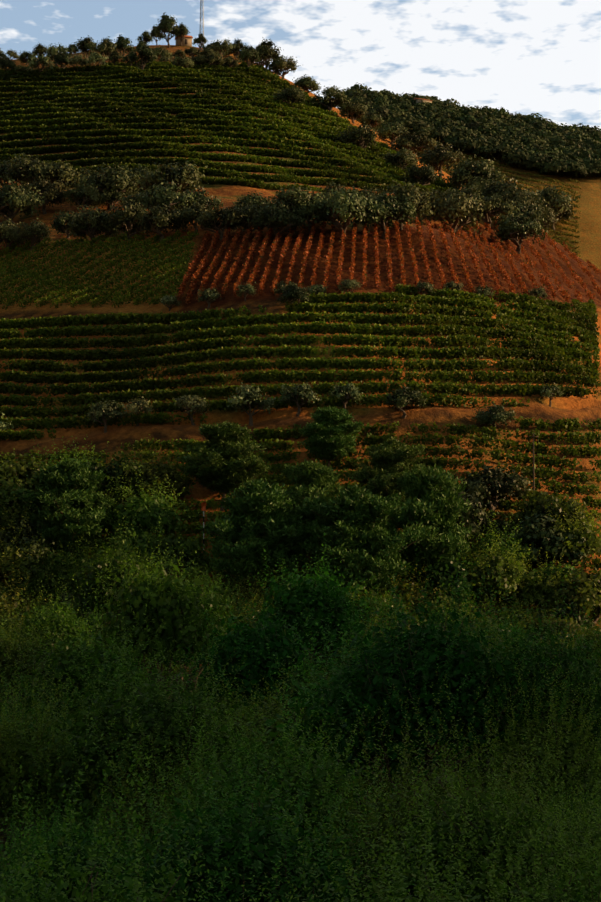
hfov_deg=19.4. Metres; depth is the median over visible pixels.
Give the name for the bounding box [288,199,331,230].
olive tree
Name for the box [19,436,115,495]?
scrub
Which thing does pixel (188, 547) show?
scrub
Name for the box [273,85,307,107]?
olive tree
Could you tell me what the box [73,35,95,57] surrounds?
dark tree
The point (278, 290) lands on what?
olive tree
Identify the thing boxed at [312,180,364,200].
olive tree
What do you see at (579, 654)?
riverside tree
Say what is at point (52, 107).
vineyard vines
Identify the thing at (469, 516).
tree
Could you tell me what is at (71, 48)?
dark tree
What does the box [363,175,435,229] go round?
olive tree
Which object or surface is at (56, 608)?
scrub
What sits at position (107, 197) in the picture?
olive tree
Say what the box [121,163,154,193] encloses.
olive tree
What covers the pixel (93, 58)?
olive tree
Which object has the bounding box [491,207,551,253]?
olive tree
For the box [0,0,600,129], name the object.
sky
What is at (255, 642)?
bush
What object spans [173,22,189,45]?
dark tree
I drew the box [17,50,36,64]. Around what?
olive tree
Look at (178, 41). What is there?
field house walls
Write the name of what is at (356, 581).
broadleaf
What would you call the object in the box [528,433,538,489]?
utility pole
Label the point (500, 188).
olive tree
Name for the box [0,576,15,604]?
broadleaf
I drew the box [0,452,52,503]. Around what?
broadleaf
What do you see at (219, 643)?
broadleaf
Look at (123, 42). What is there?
dark tree
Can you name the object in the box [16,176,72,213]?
olive tree
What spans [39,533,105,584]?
scrub
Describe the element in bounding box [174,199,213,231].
olive tree
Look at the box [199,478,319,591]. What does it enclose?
pine tree
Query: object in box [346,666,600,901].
bush
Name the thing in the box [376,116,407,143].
olive tree
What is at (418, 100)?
field house walls
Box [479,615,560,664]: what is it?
riverside tree
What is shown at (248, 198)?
olive tree
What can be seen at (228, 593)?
scrub
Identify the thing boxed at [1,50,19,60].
olive tree
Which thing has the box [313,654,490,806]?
riverside tree
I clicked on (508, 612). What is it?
scrub
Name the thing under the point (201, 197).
olive tree
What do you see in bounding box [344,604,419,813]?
riverside tree
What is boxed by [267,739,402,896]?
riverside tree
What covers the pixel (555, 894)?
bush
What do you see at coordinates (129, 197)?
olive tree
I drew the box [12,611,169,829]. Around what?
bush
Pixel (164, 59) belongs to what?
olive tree
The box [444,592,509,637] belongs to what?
scrub
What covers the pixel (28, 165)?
olive tree
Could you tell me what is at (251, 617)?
riverside tree
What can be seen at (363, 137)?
olive tree
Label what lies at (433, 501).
pine tree
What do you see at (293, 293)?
bush
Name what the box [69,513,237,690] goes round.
bush
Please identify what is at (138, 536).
scrub
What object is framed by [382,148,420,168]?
olive tree
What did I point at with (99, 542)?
scrub
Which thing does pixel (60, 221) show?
olive tree
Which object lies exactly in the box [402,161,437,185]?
olive tree
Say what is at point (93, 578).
bush
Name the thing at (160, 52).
olive tree
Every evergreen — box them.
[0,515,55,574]
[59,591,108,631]
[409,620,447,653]
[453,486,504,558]
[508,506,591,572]
[533,602,594,630]
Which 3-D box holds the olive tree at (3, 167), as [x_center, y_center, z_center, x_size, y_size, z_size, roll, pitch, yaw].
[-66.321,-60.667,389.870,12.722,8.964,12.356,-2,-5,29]
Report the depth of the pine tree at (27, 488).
224.81 m
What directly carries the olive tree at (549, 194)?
on the terrain hillside
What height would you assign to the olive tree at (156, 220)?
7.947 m
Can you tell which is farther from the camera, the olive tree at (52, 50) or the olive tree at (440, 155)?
the olive tree at (52, 50)
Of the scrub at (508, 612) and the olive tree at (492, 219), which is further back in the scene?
the olive tree at (492, 219)
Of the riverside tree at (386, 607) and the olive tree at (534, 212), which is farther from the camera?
the olive tree at (534, 212)
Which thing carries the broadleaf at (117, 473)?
on the terrain hillside
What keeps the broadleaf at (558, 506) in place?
on the terrain hillside
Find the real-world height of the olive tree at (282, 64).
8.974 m
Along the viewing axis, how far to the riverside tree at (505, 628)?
186.89 m
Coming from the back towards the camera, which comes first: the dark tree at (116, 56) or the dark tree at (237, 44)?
the dark tree at (237, 44)
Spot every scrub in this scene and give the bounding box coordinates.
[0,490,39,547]
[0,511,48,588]
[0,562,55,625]
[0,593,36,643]
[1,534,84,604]
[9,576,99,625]
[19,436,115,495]
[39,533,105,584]
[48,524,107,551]
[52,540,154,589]
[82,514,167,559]
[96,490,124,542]
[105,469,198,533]
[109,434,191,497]
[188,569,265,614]
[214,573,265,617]
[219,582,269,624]
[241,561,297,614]
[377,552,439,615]
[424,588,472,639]
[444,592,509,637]
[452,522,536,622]
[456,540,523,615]
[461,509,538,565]
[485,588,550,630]
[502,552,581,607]
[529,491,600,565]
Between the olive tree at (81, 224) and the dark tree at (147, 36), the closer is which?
the olive tree at (81, 224)
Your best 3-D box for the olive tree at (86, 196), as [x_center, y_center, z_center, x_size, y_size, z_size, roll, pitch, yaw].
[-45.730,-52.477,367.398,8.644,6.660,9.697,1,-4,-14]
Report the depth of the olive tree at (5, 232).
339.44 m
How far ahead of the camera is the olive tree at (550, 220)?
465.51 m
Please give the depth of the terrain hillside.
291.48 m
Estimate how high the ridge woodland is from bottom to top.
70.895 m
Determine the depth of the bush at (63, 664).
114.89 m
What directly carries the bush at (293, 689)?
on the terrain hillside
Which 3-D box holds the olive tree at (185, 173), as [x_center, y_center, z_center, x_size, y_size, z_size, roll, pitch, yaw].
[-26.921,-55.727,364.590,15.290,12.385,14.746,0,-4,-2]
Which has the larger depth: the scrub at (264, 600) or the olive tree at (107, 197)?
the olive tree at (107, 197)
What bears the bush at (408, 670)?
on the terrain hillside
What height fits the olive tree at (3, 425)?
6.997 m
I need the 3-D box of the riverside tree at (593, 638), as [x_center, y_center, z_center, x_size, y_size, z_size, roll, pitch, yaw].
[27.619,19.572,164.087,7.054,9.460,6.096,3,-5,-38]
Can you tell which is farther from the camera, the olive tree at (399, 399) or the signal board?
the olive tree at (399, 399)
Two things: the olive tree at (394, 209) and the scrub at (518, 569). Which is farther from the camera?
the olive tree at (394, 209)
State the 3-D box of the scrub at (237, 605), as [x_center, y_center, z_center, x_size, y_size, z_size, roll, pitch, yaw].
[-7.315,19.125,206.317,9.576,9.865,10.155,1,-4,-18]
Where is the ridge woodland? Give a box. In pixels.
[337,82,600,177]
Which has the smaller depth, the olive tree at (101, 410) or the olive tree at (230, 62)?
the olive tree at (101, 410)
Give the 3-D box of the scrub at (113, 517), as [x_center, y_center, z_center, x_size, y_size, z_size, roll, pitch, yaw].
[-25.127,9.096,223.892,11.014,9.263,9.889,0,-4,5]
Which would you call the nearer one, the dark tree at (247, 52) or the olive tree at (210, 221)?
the olive tree at (210, 221)
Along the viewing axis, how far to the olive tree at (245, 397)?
247.82 m
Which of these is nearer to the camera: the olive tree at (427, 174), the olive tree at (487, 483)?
the olive tree at (487, 483)
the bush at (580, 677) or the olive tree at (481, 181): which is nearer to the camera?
the bush at (580, 677)
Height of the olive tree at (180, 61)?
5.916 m
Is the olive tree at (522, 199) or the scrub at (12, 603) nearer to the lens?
the scrub at (12, 603)
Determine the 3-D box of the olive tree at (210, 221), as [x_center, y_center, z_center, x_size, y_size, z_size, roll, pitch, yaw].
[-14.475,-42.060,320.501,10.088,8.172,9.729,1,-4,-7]
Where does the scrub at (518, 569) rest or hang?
on the terrain hillside
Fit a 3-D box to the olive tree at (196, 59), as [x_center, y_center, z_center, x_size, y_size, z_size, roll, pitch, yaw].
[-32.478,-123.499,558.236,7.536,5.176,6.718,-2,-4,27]
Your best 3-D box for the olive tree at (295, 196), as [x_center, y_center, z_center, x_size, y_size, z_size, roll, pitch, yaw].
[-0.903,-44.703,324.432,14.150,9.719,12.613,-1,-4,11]
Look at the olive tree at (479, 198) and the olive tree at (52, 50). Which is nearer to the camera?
the olive tree at (479, 198)
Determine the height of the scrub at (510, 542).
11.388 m
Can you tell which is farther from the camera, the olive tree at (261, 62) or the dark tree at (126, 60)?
the olive tree at (261, 62)
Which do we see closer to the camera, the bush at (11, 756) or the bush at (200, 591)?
the bush at (11, 756)
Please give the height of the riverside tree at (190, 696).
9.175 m
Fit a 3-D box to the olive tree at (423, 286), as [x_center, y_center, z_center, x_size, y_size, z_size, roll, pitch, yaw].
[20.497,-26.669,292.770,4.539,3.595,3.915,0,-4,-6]
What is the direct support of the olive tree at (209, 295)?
on the terrain hillside
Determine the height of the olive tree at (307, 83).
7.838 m
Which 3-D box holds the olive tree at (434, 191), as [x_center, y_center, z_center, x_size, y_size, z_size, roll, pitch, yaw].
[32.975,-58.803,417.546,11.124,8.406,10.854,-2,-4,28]
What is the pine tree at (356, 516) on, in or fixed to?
on the terrain hillside
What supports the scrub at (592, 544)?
on the terrain hillside
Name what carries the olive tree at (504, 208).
on the terrain hillside
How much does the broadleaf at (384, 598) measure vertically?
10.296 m
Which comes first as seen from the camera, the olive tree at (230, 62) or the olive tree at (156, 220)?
the olive tree at (156, 220)
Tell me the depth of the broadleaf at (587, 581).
212.02 m
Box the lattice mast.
[199,0,203,49]
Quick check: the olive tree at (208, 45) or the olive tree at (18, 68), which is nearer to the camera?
the olive tree at (18, 68)
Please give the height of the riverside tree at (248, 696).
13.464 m
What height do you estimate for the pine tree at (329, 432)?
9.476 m
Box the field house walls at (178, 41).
[176,37,191,45]
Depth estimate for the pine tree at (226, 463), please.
229.67 m
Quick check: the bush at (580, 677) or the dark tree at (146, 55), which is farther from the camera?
the dark tree at (146, 55)
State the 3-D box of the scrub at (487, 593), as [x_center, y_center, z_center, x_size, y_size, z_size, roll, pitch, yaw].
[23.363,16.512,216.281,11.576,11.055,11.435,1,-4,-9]
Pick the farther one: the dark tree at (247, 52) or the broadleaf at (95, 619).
the dark tree at (247, 52)
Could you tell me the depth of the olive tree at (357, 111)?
530.12 m
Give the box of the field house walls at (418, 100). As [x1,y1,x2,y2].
[413,99,431,105]
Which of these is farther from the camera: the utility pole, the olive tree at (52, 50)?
the olive tree at (52, 50)
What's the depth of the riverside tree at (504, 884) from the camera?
29.68 m
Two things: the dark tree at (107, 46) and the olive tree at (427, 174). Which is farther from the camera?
the dark tree at (107, 46)
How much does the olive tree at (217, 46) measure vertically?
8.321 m
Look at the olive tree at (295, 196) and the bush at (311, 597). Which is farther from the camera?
the olive tree at (295, 196)
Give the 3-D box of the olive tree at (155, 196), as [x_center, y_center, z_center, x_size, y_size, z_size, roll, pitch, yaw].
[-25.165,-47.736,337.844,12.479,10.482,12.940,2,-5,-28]
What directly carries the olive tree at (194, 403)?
on the terrain hillside
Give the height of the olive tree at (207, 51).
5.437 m
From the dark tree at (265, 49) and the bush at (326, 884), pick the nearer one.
the bush at (326, 884)
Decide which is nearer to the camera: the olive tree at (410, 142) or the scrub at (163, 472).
the scrub at (163, 472)
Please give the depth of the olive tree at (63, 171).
382.26 m
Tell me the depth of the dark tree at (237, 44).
598.81 m
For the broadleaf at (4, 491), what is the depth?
222.64 m
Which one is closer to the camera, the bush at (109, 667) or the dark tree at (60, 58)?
the bush at (109, 667)
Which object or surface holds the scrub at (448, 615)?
on the terrain hillside
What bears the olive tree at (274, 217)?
on the terrain hillside
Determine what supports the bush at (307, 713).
on the terrain hillside
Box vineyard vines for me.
[0,61,600,666]
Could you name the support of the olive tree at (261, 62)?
on the terrain hillside
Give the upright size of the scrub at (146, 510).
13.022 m
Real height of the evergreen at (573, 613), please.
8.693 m
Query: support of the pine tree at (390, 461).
on the terrain hillside
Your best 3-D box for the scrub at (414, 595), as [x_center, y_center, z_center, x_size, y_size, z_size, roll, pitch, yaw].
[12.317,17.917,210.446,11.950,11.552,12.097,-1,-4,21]
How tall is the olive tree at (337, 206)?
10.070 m
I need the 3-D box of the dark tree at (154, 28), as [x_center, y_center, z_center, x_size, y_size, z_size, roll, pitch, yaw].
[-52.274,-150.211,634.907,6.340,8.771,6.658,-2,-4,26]
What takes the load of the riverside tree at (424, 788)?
on the terrain hillside
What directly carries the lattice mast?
on the terrain hillside
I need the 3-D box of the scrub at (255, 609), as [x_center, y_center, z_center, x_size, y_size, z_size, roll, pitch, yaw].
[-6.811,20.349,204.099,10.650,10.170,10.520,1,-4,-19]
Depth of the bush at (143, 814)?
76.10 m
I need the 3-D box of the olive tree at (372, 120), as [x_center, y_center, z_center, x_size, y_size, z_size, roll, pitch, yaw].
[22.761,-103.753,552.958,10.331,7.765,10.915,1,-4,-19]
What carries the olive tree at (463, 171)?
on the terrain hillside
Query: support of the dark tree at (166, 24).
on the terrain hillside
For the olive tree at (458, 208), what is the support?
on the terrain hillside
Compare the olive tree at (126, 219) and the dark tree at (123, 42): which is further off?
the dark tree at (123, 42)
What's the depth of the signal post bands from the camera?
224.68 m
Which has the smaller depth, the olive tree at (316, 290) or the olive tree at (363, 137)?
the olive tree at (316, 290)
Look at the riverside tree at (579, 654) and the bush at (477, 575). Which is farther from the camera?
the bush at (477, 575)
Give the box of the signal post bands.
[202,511,205,549]
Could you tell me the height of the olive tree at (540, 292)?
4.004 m
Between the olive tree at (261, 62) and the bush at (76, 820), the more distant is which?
the olive tree at (261, 62)
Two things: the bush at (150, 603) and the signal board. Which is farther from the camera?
the signal board
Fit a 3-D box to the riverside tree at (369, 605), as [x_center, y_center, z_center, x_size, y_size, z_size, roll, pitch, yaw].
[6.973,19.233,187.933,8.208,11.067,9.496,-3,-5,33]
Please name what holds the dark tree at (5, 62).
on the terrain hillside
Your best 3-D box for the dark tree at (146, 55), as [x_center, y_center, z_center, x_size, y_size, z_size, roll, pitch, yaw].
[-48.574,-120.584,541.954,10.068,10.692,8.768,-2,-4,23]
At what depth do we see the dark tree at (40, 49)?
592.70 m
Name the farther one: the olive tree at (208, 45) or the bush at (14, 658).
the olive tree at (208, 45)
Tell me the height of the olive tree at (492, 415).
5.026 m
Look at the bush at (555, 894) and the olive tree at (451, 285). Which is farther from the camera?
the olive tree at (451, 285)
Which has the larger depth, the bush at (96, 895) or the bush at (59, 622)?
the bush at (59, 622)
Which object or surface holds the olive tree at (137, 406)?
on the terrain hillside
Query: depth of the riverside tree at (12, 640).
141.42 m
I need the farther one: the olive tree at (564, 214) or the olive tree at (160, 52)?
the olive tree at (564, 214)
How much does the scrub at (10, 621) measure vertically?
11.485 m
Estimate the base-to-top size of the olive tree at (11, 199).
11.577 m
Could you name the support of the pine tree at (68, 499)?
on the terrain hillside
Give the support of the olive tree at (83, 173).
on the terrain hillside
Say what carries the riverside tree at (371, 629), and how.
on the terrain hillside
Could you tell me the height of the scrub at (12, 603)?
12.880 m
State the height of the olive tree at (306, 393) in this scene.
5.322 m
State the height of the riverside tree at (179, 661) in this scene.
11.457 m
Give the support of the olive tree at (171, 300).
on the terrain hillside
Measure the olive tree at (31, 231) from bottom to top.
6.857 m
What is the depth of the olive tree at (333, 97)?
529.10 m
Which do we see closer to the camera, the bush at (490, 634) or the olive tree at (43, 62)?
the bush at (490, 634)
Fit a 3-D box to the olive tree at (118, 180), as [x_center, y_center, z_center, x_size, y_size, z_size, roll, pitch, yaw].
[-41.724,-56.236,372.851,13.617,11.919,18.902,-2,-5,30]
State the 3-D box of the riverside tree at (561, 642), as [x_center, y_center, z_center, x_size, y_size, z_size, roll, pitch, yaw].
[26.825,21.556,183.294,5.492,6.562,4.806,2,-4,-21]
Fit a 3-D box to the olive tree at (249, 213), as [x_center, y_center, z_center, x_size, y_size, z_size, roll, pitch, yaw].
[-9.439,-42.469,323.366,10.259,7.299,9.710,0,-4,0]
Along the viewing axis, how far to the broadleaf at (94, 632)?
178.64 m
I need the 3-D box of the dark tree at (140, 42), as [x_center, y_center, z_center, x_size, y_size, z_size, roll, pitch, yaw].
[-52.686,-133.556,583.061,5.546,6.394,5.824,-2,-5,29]
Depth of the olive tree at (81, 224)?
331.48 m
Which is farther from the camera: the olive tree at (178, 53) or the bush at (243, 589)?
the olive tree at (178, 53)
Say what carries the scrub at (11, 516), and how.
on the terrain hillside
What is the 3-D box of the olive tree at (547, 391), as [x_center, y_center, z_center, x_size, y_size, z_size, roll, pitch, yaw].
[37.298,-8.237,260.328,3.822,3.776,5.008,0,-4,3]
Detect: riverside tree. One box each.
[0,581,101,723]
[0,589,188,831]
[0,604,34,675]
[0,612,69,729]
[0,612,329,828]
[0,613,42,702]
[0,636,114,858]
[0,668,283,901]
[0,735,36,866]
[0,779,73,901]
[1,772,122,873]
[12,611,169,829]
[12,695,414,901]
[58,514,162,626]
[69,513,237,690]
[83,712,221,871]
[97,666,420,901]
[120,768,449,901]
[148,609,214,696]
[167,667,213,719]
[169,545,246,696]
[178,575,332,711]
[200,623,333,712]
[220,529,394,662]
[223,578,275,650]
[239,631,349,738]
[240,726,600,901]
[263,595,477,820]
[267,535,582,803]
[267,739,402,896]
[288,611,363,678]
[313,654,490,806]
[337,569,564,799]
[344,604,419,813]
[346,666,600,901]
[348,585,400,633]
[349,603,396,658]
[357,583,406,633]
[376,768,483,812]
[405,877,507,901]
[429,766,456,796]
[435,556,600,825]
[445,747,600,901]
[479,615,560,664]
[488,612,535,648]
[538,631,598,689]
[540,630,573,650]
[567,613,600,665]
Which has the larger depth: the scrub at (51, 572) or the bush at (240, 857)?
the scrub at (51, 572)
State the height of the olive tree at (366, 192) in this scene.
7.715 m
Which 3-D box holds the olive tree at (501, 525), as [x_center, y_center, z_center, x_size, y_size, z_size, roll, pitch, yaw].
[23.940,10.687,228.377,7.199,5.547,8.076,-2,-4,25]
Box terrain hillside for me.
[0,45,600,869]
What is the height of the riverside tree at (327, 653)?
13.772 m
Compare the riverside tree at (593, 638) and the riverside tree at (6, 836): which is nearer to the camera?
the riverside tree at (6, 836)
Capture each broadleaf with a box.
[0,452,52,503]
[0,468,37,521]
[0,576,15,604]
[57,597,112,629]
[77,620,150,665]
[79,450,158,504]
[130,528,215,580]
[206,616,229,668]
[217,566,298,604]
[308,547,380,598]
[349,583,425,631]
[399,553,493,608]
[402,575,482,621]
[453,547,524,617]
[498,486,598,567]
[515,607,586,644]
[519,557,585,599]
[531,559,600,631]
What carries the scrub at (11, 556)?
on the terrain hillside
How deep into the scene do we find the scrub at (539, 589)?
215.06 m
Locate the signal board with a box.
[201,502,205,510]
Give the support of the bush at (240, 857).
on the terrain hillside
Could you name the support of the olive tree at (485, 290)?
on the terrain hillside
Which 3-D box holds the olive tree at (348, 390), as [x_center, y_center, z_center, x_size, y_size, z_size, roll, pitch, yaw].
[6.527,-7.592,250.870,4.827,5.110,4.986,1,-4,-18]
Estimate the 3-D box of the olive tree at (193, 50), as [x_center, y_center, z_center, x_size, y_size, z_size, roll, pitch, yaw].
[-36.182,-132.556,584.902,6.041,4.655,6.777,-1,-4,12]
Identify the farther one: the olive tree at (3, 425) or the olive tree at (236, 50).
the olive tree at (236, 50)
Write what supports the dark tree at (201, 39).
on the terrain hillside
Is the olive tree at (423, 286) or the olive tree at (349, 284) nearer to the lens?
the olive tree at (349, 284)
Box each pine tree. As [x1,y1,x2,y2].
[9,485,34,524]
[10,459,118,554]
[177,420,272,510]
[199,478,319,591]
[279,458,345,569]
[293,405,363,467]
[295,483,430,595]
[344,437,426,521]
[381,463,477,581]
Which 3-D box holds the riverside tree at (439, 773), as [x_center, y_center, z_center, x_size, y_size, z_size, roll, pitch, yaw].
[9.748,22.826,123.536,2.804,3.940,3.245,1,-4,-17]
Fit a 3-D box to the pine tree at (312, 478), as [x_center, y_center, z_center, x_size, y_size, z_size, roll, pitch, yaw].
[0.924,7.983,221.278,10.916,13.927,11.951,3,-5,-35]
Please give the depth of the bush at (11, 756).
82.55 m
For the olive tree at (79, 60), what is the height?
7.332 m
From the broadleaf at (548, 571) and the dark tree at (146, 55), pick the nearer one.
the broadleaf at (548, 571)
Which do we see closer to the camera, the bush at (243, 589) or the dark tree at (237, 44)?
the bush at (243, 589)
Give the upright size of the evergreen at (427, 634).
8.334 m
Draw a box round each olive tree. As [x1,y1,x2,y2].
[0,152,55,187]
[0,160,25,187]
[0,175,52,224]
[0,218,27,247]
[0,412,13,430]
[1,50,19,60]
[3,218,56,250]
[14,65,30,71]
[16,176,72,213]
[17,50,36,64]
[18,158,80,191]
[25,53,59,71]
[44,43,71,65]
[50,210,82,237]
[63,185,101,211]
[64,204,123,239]
[65,54,89,71]
[68,157,140,209]
[71,167,103,187]
[82,399,132,432]
[86,52,107,69]
[93,199,148,240]
[96,190,127,210]
[117,190,148,210]
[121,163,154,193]
[124,396,155,425]
[133,174,196,210]
[134,158,206,195]
[135,203,189,242]
[152,44,171,60]
[158,295,181,310]
[159,56,171,61]
[171,49,185,58]
[172,56,195,68]
[172,390,207,424]
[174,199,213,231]
[175,181,226,209]
[184,46,200,58]
[186,54,205,65]
[194,200,249,239]
[197,288,219,307]
[198,47,216,56]
[199,42,215,50]
[199,52,227,65]
[208,39,234,59]
[220,56,240,67]
[227,382,277,425]
[230,47,241,57]
[230,191,273,210]
[230,201,268,231]
[235,282,256,301]
[245,51,272,65]
[247,196,308,239]
[262,182,332,231]
[263,55,298,78]
[271,279,297,294]
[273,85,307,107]
[277,383,321,416]
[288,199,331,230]
[291,74,320,93]
[303,188,386,237]
[307,284,327,300]
[309,85,351,110]
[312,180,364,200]
[328,380,362,414]
[333,122,381,150]
[336,277,361,292]
[337,101,367,123]
[347,186,375,199]
[353,191,417,238]
[360,109,386,130]
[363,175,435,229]
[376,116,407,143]
[381,386,427,417]
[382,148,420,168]
[388,126,448,156]
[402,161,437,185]
[411,280,435,295]
[413,140,464,176]
[413,189,490,234]
[428,187,455,218]
[436,154,506,189]
[441,281,463,290]
[444,182,494,217]
[456,515,510,541]
[459,461,533,518]
[460,175,502,193]
[472,402,517,430]
[473,191,518,230]
[473,284,495,296]
[476,203,503,224]
[477,170,543,203]
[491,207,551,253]
[494,186,550,218]
[495,201,548,238]
[528,286,547,298]
[534,185,580,227]
[536,205,556,235]
[537,196,559,220]
[540,383,563,406]
[547,196,575,230]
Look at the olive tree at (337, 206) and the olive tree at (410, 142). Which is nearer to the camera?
the olive tree at (337, 206)
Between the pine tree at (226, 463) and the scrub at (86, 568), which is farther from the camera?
the pine tree at (226, 463)
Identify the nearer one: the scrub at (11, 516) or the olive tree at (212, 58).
the scrub at (11, 516)
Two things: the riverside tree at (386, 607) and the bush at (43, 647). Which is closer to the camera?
the bush at (43, 647)
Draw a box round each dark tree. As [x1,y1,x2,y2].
[0,57,15,71]
[31,43,48,57]
[51,52,70,68]
[66,44,80,56]
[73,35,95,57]
[90,36,118,62]
[107,49,122,65]
[114,34,135,59]
[120,51,139,65]
[124,44,158,69]
[134,40,149,52]
[136,30,153,43]
[149,26,165,45]
[154,12,182,47]
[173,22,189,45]
[192,33,207,50]
[228,38,245,58]
[236,43,259,66]
[253,37,283,67]
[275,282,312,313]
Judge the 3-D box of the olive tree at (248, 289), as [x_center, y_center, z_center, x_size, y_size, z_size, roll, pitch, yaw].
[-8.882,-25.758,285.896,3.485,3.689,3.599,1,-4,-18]
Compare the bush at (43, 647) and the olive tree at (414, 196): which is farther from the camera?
the olive tree at (414, 196)
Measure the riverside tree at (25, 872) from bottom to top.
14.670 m
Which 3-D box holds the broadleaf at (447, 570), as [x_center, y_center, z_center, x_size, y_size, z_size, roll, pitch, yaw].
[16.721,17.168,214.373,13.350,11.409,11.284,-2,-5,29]

